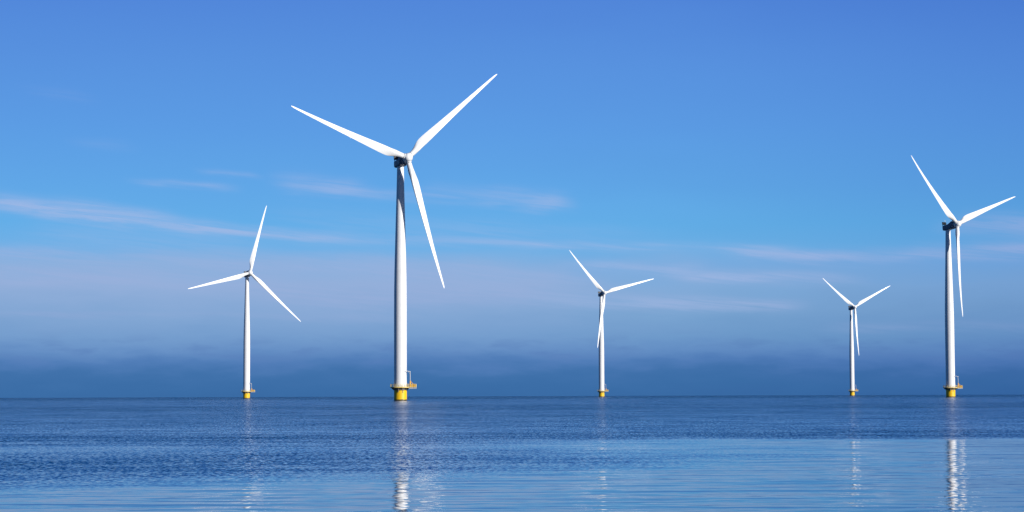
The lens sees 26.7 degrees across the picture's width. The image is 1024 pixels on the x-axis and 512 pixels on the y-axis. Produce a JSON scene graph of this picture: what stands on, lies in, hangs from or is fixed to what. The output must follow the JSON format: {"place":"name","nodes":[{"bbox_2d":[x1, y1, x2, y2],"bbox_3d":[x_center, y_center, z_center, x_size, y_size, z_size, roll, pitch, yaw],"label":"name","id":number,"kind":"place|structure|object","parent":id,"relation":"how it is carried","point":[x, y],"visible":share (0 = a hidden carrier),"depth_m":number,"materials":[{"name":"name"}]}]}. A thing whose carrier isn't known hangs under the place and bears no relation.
{"place":"outdoors","nodes":[
{"label":"outdoors","id":0,"kind":"place"},
{"bbox_2d":[0,394,1023,511],"bbox_3d":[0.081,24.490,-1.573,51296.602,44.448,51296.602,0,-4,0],"label":"sea","id":1,"kind":"structure","parent":0,"point":[827,453],"depth_m":83.80,"materials":[{"name":"blue liquid"}]},
{"bbox_2d":[188,206,300,398],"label":"wind turbine","id":2,"kind":"object","parent":1,"relation":"in","point":[246,391],"visible":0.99,"depth_m":1652.23,"materials":[{"name":"metal"}]},
{"bbox_2d":[292,74,496,400],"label":"wind turbine","id":3,"kind":"object","parent":1,"relation":"in","point":[400,388],"visible":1,"depth_m":854.96,"materials":[{"name":"metal"}]},
{"bbox_2d":[569,250,651,396],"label":"wind turbine","id":4,"kind":"object","parent":1,"relation":"in","point":[601,295],"visible":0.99,"depth_m":1995.63,"materials":[{"name":"metal"}]},
{"bbox_2d":[825,280,888,395],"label":"wind turbine","id":5,"kind":"object","parent":1,"relation":"in","point":[852,390],"visible":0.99,"depth_m":2338.88,"materials":[{"name":"metal"}]},
{"bbox_2d":[911,156,1014,396],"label":"wind turbine","id":6,"kind":"object","parent":1,"relation":"in","point":[950,388],"visible":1,"depth_m":1198.13,"materials":[{"name":"metal"}]},
{"bbox_2d":[0,0,1023,397],"label":"sky","id":7,"kind":"structure","parent":0,"point":[739,158],"materials":[{"name":"blue"}]}
]}

